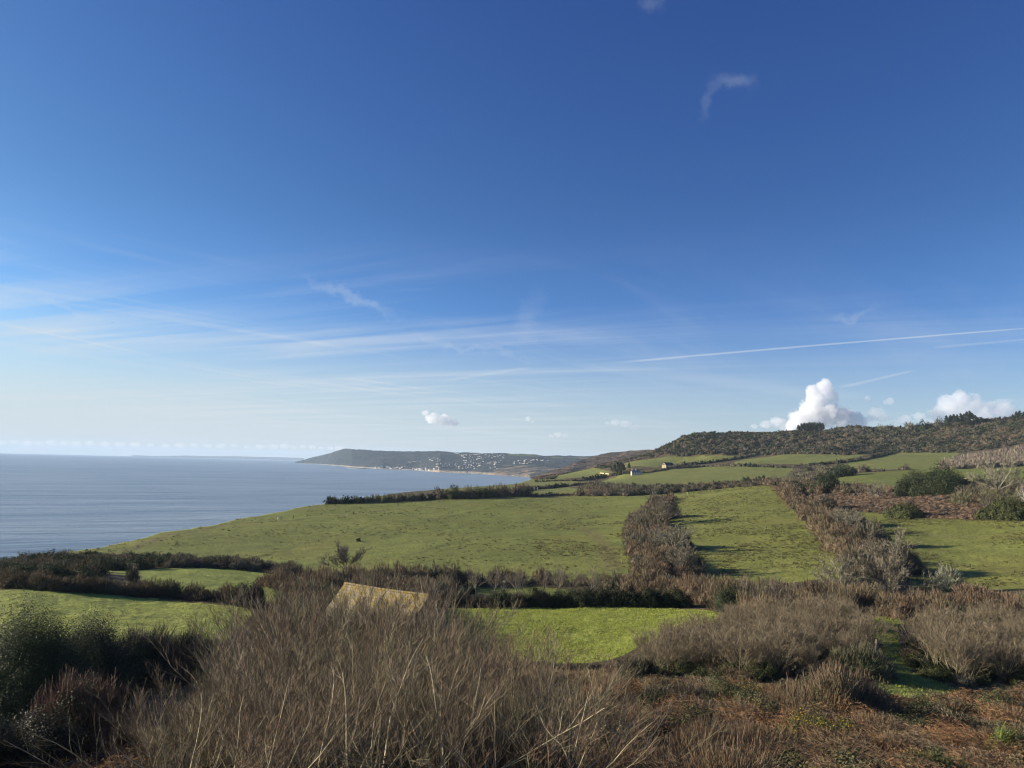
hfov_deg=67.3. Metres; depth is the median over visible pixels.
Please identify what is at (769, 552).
tussocks
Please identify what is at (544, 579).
slim tree
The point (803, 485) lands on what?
evergreen bush
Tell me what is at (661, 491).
hedge
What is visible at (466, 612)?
willow shrub
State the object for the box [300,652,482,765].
willow shrub
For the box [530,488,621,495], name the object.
hedge
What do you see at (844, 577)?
bare tree
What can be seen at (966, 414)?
pine tree
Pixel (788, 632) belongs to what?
sallow shrub
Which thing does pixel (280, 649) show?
willow shrub
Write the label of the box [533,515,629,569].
tussocks
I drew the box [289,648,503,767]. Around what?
willow shrub
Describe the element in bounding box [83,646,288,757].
willow shrub
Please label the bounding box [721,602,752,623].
sallow shrub
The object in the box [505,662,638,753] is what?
willow shrub
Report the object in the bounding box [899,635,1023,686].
undergrowth
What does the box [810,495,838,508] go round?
bare bush
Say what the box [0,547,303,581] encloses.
coastal scrub
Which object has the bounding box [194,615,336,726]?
willow shrub
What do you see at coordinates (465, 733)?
willow shrub
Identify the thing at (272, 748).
willow shrub
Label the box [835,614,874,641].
sallow shrub
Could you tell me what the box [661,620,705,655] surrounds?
sallow shrub
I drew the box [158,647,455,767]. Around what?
willow shrub
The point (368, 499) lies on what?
hedge
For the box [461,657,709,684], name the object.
rough grass
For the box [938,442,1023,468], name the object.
leafless wood
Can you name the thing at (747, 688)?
gorse bush
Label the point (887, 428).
ridge tree
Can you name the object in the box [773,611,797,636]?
sallow shrub
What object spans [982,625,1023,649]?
sallow shrub
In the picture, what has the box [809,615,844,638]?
sallow shrub
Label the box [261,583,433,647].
thicket
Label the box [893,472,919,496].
evergreen bush
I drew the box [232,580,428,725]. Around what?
willow shrub
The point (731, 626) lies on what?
sallow shrub
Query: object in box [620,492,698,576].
thicket
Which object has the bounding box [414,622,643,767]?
willow shrub
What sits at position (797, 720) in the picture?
gorse bush
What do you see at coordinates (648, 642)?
sallow shrub
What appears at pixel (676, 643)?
sallow shrub
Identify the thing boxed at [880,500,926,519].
gorse bush
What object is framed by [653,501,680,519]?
bare bush
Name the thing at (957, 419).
pine tree
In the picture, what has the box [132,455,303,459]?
distant coast hills
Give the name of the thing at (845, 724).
gorse bush
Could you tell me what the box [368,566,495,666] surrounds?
willow shrub
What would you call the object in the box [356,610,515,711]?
willow shrub
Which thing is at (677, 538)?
bare bush
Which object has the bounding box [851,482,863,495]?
bare tree
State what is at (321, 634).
willow shrub
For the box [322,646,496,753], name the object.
willow shrub
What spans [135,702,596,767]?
undergrowth
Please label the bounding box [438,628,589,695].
willow shrub
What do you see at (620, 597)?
hedge
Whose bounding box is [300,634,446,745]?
willow shrub
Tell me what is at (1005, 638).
sallow shrub
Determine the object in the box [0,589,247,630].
grass
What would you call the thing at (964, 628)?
sallow shrub
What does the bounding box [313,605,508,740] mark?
willow shrub
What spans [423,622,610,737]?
willow shrub
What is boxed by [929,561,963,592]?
lichen bush
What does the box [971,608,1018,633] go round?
sallow shrub
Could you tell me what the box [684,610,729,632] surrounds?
sallow shrub
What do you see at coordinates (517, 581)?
slim tree
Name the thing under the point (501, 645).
willow shrub
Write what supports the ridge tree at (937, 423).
on the ground at (958, 540)
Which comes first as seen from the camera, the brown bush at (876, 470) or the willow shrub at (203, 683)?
the willow shrub at (203, 683)
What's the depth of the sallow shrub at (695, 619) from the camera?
112.25 m
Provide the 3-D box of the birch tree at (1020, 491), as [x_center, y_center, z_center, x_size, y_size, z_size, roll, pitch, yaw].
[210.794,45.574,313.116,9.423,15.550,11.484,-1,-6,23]
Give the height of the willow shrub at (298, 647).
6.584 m
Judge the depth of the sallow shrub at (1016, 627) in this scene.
95.49 m
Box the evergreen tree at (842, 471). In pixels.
[826,462,857,476]
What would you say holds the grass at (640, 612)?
on the ground at (958, 540)
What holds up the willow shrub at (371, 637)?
on the ground at (958, 540)
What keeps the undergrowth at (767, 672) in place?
on the ground at (958, 540)
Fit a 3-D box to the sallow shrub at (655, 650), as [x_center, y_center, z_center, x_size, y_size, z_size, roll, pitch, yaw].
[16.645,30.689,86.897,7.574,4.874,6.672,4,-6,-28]
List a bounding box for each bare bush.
[646,493,665,502]
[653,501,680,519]
[662,525,694,550]
[666,549,706,572]
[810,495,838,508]
[833,506,867,526]
[848,518,891,544]
[863,537,927,576]
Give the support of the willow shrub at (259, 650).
on the ground at (958, 540)
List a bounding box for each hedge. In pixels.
[0,566,266,604]
[323,492,436,504]
[413,582,695,608]
[434,482,533,499]
[528,480,600,489]
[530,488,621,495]
[535,478,588,481]
[580,472,618,479]
[618,467,670,474]
[655,480,739,494]
[669,462,796,468]
[675,452,758,465]
[815,450,893,464]
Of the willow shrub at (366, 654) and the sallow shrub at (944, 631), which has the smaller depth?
the willow shrub at (366, 654)
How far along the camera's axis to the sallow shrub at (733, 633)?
97.37 m
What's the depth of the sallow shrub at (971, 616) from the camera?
97.86 m
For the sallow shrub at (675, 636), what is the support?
on the ground at (958, 540)
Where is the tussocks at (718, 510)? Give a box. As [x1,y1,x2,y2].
[661,485,829,577]
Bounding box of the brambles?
[541,671,1023,767]
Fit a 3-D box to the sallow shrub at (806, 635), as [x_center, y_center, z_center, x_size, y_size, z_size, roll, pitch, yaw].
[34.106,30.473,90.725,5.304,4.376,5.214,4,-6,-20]
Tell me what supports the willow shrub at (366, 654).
on the ground at (958, 540)
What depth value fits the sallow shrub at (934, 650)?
86.78 m
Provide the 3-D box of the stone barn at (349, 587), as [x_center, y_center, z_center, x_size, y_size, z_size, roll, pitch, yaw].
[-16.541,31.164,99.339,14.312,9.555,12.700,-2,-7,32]
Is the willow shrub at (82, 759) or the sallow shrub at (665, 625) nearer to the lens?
the willow shrub at (82, 759)
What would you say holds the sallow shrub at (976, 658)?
on the ground at (958, 540)
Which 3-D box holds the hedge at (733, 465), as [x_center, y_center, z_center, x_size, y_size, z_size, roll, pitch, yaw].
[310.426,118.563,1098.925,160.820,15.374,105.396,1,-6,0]
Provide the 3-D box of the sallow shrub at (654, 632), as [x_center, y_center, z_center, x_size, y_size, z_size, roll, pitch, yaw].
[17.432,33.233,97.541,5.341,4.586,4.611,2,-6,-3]
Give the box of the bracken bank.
[805,491,1023,519]
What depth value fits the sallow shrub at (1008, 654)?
84.94 m
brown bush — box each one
[854,464,871,471]
[868,468,887,471]
[898,464,910,469]
[946,582,1004,598]
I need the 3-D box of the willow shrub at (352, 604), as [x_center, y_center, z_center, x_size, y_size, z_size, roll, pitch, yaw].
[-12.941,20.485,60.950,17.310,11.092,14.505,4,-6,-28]
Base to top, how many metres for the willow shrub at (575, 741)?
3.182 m
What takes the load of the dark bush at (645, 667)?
on the ground at (958, 540)
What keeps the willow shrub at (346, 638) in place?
on the ground at (958, 540)
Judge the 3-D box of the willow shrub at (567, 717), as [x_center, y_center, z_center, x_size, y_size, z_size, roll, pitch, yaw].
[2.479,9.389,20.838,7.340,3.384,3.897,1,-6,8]
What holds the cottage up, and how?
on the ground at (958, 540)
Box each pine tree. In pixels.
[803,423,809,430]
[811,422,817,431]
[942,416,951,429]
[953,414,959,425]
[958,413,963,424]
[963,411,971,422]
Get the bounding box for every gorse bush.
[731,682,761,697]
[777,706,837,736]
[814,709,856,735]
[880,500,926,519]
[895,742,971,767]
[974,504,997,519]
[985,723,1023,756]
[988,494,1023,520]
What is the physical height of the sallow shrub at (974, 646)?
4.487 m
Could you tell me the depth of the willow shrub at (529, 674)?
34.16 m
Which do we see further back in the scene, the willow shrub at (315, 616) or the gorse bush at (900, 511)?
the gorse bush at (900, 511)
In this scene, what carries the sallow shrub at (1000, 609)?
on the ground at (958, 540)
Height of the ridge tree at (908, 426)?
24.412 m
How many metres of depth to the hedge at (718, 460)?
1270.09 m
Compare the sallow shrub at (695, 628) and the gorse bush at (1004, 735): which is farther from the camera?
the sallow shrub at (695, 628)
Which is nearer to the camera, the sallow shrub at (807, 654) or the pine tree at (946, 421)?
the sallow shrub at (807, 654)
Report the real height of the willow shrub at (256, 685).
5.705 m
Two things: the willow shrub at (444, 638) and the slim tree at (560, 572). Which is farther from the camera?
the slim tree at (560, 572)
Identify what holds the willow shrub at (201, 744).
on the ground at (958, 540)
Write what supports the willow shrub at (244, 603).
on the ground at (958, 540)
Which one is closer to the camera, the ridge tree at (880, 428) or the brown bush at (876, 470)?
the brown bush at (876, 470)
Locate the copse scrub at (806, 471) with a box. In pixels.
[782,463,835,483]
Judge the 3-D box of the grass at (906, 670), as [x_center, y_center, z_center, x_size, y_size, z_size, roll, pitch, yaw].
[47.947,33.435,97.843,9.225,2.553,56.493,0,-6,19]
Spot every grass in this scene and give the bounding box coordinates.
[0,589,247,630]
[441,606,720,662]
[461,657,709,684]
[622,677,1022,767]
[769,485,789,508]
[867,615,958,697]
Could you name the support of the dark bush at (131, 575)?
on the ground at (958, 540)
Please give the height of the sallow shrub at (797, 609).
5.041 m
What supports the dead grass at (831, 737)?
on the ground at (958, 540)
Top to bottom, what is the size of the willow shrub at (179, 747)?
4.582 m
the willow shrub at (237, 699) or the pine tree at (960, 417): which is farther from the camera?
the pine tree at (960, 417)
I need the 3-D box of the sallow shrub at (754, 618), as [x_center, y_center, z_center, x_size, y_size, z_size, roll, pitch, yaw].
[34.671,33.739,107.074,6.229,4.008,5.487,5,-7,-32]
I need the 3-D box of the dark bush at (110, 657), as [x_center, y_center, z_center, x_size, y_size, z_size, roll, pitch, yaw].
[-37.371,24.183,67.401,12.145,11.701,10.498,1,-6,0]
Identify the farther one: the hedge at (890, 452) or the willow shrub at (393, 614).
the hedge at (890, 452)
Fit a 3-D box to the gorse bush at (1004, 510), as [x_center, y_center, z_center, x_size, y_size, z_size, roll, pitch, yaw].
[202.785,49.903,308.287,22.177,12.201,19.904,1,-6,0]
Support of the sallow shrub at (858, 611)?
on the ground at (958, 540)
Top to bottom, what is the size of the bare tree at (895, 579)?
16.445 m
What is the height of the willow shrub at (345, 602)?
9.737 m
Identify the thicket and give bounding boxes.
[255,558,898,616]
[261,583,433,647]
[571,475,796,495]
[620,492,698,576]
[775,481,901,591]
[882,586,1023,621]
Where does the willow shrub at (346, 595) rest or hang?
on the ground at (958, 540)
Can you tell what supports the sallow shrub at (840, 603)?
on the ground at (958, 540)
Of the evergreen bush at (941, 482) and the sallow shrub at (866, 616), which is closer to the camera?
the sallow shrub at (866, 616)
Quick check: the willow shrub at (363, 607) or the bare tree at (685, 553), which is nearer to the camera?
the willow shrub at (363, 607)
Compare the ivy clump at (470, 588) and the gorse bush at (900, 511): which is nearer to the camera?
the ivy clump at (470, 588)
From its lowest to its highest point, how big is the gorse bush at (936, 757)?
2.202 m
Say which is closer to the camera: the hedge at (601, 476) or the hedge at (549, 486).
the hedge at (549, 486)
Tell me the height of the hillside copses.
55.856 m
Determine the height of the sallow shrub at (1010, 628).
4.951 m
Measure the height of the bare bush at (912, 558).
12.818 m
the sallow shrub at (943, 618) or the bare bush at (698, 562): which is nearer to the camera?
the sallow shrub at (943, 618)
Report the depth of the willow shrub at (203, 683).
37.77 m
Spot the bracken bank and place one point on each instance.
(924, 503)
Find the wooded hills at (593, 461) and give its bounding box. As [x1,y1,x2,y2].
[530,450,653,478]
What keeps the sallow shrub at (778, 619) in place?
on the ground at (958, 540)
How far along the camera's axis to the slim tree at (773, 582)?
133.25 m
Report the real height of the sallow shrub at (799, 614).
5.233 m
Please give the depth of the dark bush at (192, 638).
75.97 m
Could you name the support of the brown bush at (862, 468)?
on the ground at (958, 540)
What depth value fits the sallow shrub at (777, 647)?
81.77 m
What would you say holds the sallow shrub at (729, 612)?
on the ground at (958, 540)
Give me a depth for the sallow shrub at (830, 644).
86.88 m
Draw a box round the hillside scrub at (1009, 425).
[653,416,1023,455]
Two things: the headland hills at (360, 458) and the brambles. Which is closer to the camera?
the brambles
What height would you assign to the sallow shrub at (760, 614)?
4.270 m
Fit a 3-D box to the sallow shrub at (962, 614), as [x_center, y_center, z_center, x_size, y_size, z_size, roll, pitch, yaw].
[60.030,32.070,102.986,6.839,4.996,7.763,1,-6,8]
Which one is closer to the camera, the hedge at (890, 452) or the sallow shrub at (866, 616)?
the sallow shrub at (866, 616)
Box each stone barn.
[319,582,453,655]
[662,462,673,467]
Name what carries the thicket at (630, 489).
on the ground at (958, 540)
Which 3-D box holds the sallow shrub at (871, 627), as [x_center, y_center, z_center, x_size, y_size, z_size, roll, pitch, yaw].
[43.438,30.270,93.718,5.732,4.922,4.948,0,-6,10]
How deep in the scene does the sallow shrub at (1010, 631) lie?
93.62 m
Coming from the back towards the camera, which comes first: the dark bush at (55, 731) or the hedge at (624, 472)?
the hedge at (624, 472)
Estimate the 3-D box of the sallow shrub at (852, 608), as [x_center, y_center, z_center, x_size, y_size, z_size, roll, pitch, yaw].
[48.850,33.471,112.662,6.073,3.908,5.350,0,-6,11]
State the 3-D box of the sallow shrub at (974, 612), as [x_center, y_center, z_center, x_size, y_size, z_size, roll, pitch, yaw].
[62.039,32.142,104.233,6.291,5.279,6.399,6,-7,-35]
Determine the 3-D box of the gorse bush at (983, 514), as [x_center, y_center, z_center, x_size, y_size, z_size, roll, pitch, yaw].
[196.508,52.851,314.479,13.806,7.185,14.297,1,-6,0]
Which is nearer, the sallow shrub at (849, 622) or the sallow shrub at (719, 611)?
the sallow shrub at (849, 622)
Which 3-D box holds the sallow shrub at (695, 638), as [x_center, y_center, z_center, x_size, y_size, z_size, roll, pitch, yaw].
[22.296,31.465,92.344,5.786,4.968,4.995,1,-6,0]
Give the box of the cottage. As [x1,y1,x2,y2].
[631,469,640,474]
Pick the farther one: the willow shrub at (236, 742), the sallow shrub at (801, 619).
the sallow shrub at (801, 619)
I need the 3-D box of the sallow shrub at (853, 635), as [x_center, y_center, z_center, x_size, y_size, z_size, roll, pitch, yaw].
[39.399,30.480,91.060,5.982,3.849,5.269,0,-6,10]
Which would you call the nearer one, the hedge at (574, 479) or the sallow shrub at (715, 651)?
the sallow shrub at (715, 651)
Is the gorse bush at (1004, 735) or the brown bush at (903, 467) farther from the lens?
the brown bush at (903, 467)
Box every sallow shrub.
[626,623,678,656]
[630,626,669,658]
[634,634,697,669]
[635,633,678,664]
[658,613,696,637]
[658,624,706,660]
[658,625,698,656]
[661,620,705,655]
[676,631,712,667]
[678,624,722,660]
[679,627,753,663]
[680,622,709,641]
[681,610,717,626]
[683,617,713,636]
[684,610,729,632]
[690,625,717,654]
[699,625,753,661]
[701,619,741,634]
[701,620,739,652]
[710,617,751,645]
[713,635,766,669]
[714,602,744,619]
[717,605,753,636]
[717,606,739,623]
[719,626,742,651]
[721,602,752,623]
[727,614,788,646]
[729,599,757,612]
[731,613,785,629]
[734,619,774,644]
[736,613,775,625]
[737,619,805,656]
[738,630,780,659]
[746,623,818,660]
[748,605,774,618]
[748,626,803,674]
[749,594,785,612]
[751,619,815,648]
[754,609,784,628]
[757,602,778,615]
[759,594,813,617]
[760,604,794,629]
[762,610,785,629]
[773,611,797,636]
[774,599,821,623]
[775,608,815,636]
[777,610,823,638]
[785,591,839,621]
[785,624,826,649]
[788,610,845,641]
[789,595,826,621]
[790,636,824,666]
[794,618,837,647]
[802,598,845,631]
[808,597,854,628]
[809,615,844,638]
[809,630,850,659]
[817,592,857,625]
[824,614,872,636]
[824,625,873,648]
[828,604,873,628]
[833,602,866,624]
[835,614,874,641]
[839,632,878,652]
[842,606,887,633]
[849,611,895,647]
[891,609,955,645]
[906,624,965,665]
[910,605,963,635]
[911,627,998,674]
[915,600,951,630]
[918,615,992,650]
[932,604,992,629]
[932,617,998,646]
[938,610,990,633]
[939,618,1003,653]
[946,605,998,628]
[946,640,993,676]
[950,632,998,664]
[952,615,998,642]
[953,621,1023,668]
[964,597,1015,631]
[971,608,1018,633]
[977,637,1023,675]
[980,619,1023,653]
[981,618,1023,644]
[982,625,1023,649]
[986,630,1023,663]
[991,615,1023,640]
[993,608,1023,630]
[995,624,1023,642]
[997,607,1023,621]
[999,619,1023,639]
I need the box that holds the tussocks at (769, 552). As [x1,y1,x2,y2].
[713,518,825,572]
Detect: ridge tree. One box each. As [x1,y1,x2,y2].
[852,427,865,432]
[876,423,884,431]
[885,424,891,430]
[902,421,915,430]
[913,419,931,430]
[933,416,942,427]
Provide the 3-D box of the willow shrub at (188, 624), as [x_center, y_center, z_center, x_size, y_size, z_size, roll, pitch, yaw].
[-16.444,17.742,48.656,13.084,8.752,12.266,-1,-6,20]
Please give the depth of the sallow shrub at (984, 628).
90.92 m
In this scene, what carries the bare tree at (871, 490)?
on the ground at (958, 540)
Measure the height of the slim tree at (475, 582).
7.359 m
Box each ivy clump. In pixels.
[467,579,476,594]
[711,581,750,611]
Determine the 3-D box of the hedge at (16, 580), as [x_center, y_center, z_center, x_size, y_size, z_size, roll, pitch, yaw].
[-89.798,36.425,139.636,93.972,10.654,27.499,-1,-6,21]
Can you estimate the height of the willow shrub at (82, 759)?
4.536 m
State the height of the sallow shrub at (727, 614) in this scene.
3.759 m
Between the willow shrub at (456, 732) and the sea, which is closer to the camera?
the willow shrub at (456, 732)
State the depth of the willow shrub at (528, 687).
28.68 m
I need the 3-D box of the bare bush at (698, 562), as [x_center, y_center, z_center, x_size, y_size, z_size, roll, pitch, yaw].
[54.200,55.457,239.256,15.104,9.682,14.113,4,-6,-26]
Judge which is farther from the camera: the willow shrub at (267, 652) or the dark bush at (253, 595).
the dark bush at (253, 595)
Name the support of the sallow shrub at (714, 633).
on the ground at (958, 540)
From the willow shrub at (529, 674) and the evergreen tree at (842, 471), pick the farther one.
the evergreen tree at (842, 471)
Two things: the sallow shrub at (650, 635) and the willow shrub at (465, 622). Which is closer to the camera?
the willow shrub at (465, 622)
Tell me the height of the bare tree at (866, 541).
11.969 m
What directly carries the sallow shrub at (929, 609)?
on the ground at (958, 540)
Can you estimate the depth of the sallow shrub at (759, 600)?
118.76 m
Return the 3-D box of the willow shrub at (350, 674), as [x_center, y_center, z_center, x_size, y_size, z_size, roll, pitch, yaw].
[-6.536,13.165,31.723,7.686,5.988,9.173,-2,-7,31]
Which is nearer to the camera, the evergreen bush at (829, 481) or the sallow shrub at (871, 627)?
the sallow shrub at (871, 627)
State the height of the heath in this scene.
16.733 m
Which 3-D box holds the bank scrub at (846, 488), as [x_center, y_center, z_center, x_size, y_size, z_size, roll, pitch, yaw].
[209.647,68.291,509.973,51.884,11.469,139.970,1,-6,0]
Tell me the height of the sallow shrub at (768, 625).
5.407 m
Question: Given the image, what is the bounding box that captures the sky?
[0,0,1023,459]
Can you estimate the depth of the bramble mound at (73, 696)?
42.14 m
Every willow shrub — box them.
[0,674,326,767]
[54,667,294,767]
[75,663,377,767]
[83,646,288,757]
[100,668,394,767]
[101,690,242,767]
[115,651,305,764]
[134,603,358,702]
[139,645,393,767]
[146,618,325,736]
[152,614,418,767]
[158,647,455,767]
[169,643,333,767]
[176,579,409,676]
[178,611,482,765]
[181,598,367,746]
[183,626,392,751]
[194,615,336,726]
[198,589,396,702]
[199,647,618,767]
[203,566,460,669]
[204,582,385,679]
[211,614,354,728]
[214,613,417,728]
[215,583,401,662]
[219,595,412,666]
[227,626,515,767]
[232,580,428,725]
[243,603,436,748]
[251,562,444,666]
[272,632,439,756]
[273,596,464,733]
[278,572,473,643]
[283,597,471,701]
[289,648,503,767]
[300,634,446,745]
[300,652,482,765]
[301,575,443,642]
[304,585,445,653]
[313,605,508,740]
[317,577,509,711]
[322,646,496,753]
[336,573,448,637]
[352,568,508,654]
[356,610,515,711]
[359,610,514,737]
[366,632,508,759]
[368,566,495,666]
[368,676,601,767]
[370,564,527,667]
[394,610,491,665]
[402,624,504,710]
[414,610,542,690]
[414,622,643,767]
[414,675,671,767]
[417,622,575,744]
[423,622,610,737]
[436,636,591,745]
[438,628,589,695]
[461,619,569,702]
[465,673,742,767]
[468,657,637,755]
[481,639,650,750]
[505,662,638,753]
[508,647,670,749]
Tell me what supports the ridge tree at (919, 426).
on the ground at (958, 540)
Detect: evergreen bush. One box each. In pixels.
[792,482,809,492]
[809,469,840,493]
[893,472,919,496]
[900,460,973,496]
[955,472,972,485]
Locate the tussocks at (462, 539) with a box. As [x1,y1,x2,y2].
[72,495,640,570]
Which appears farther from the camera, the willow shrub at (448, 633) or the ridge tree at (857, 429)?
the ridge tree at (857, 429)
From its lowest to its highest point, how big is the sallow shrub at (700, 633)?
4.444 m
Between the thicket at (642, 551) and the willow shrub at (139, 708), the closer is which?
the willow shrub at (139, 708)
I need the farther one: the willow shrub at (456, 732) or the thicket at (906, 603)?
the thicket at (906, 603)
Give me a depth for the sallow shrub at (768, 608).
115.59 m
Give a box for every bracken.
[34,731,159,767]
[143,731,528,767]
[570,670,1023,767]
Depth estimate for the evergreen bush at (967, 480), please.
415.21 m
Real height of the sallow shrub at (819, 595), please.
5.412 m
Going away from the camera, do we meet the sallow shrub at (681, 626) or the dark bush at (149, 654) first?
the dark bush at (149, 654)
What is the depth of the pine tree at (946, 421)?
1440.93 m
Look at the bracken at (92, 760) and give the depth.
36.21 m
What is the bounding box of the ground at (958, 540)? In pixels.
[0,424,1023,766]
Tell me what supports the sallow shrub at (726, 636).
on the ground at (958, 540)
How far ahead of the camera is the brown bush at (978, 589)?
163.15 m
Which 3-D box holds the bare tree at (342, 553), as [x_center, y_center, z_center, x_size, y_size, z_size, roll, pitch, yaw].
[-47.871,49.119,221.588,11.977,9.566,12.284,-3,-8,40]
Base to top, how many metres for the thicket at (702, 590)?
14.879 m
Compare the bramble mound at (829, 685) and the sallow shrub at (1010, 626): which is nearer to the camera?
the bramble mound at (829, 685)
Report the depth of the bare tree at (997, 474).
376.14 m
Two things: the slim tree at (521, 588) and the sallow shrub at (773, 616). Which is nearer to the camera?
the sallow shrub at (773, 616)
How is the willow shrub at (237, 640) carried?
on the ground at (958, 540)
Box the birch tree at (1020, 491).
[1016,481,1023,500]
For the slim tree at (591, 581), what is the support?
on the ground at (958, 540)
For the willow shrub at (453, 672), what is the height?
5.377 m
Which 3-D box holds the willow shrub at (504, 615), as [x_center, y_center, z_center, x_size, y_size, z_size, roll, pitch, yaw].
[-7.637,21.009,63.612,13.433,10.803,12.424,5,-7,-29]
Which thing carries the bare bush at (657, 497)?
on the ground at (958, 540)
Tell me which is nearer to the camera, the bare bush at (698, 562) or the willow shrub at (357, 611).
the willow shrub at (357, 611)
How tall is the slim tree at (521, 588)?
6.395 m
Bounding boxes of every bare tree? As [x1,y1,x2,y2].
[318,539,373,568]
[630,492,684,519]
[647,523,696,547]
[662,539,709,574]
[809,553,884,586]
[827,508,873,525]
[841,524,944,594]
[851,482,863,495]
[853,528,883,550]
[859,479,886,497]
[964,456,1023,489]
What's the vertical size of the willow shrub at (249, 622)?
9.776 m
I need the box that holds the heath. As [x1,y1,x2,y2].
[535,674,1023,767]
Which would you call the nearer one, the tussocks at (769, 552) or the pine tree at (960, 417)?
the tussocks at (769, 552)
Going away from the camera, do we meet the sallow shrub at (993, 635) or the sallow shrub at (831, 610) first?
the sallow shrub at (993, 635)
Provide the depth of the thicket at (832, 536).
295.75 m
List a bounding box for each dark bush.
[0,696,102,767]
[57,598,147,702]
[101,618,198,689]
[121,560,140,586]
[172,615,232,682]
[237,577,267,608]
[617,653,665,679]
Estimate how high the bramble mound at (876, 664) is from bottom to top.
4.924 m
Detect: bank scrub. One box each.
[793,478,894,494]
[945,477,1023,508]
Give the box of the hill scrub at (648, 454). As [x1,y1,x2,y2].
[533,450,661,479]
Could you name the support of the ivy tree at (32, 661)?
on the ground at (958, 540)
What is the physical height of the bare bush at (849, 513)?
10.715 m
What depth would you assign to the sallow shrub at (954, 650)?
83.70 m
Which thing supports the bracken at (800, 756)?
on the ground at (958, 540)
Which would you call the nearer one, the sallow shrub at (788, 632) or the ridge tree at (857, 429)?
the sallow shrub at (788, 632)
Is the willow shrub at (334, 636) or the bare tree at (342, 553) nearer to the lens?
the willow shrub at (334, 636)
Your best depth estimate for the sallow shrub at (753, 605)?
122.85 m
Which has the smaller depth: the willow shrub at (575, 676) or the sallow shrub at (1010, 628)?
the willow shrub at (575, 676)
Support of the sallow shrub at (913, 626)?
on the ground at (958, 540)
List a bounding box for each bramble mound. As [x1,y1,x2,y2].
[14,660,140,757]
[759,657,906,721]
[825,640,901,682]
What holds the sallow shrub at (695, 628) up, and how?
on the ground at (958, 540)
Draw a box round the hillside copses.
[672,427,1023,450]
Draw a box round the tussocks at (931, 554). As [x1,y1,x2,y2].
[862,513,1023,590]
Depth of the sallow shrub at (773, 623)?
105.42 m
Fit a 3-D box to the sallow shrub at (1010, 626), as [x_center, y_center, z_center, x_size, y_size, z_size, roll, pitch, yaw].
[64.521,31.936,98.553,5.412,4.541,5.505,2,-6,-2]
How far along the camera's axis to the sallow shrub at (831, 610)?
105.77 m
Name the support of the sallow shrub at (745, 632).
on the ground at (958, 540)
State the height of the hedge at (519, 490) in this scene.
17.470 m
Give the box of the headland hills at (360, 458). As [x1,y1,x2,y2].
[295,448,592,477]
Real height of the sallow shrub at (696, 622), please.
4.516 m
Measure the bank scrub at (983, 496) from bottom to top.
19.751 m
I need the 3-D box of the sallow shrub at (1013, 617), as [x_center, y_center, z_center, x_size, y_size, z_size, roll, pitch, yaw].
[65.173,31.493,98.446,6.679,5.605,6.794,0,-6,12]
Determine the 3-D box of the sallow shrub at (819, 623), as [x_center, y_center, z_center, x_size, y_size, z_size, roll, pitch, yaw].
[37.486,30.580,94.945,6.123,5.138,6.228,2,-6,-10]
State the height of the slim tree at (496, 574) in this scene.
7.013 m
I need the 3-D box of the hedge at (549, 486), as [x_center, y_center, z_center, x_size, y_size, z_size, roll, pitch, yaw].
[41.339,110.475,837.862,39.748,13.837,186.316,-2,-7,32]
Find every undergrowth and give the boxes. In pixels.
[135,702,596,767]
[616,642,866,682]
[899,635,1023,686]
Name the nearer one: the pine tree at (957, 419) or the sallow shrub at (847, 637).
the sallow shrub at (847, 637)
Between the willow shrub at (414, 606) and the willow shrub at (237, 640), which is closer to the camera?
the willow shrub at (237, 640)
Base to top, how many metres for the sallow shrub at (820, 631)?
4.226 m
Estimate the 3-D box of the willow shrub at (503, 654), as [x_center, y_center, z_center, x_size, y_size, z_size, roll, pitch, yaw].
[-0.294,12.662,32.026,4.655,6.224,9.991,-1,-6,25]
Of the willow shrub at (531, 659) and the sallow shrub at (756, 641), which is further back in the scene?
the sallow shrub at (756, 641)
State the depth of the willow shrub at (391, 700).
19.89 m
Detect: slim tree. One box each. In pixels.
[463,565,489,596]
[486,568,506,593]
[503,565,525,591]
[510,571,530,594]
[535,566,552,590]
[549,565,571,589]
[562,570,587,591]
[580,565,604,589]
[732,571,761,597]
[761,573,796,600]
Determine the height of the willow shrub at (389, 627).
7.660 m
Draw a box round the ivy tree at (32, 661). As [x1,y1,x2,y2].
[0,575,121,734]
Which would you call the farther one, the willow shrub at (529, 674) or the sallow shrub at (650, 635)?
the sallow shrub at (650, 635)
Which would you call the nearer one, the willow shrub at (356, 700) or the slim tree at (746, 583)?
the willow shrub at (356, 700)
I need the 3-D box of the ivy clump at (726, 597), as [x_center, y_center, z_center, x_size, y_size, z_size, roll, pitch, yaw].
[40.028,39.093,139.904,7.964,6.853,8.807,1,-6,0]
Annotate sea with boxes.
[0,453,530,559]
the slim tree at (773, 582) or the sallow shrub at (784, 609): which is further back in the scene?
the slim tree at (773, 582)
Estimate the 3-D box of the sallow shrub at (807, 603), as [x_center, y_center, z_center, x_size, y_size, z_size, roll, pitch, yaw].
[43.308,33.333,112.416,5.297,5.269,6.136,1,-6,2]
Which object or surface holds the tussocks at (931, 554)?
on the ground at (958, 540)
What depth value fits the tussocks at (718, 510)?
367.36 m
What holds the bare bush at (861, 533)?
on the ground at (958, 540)

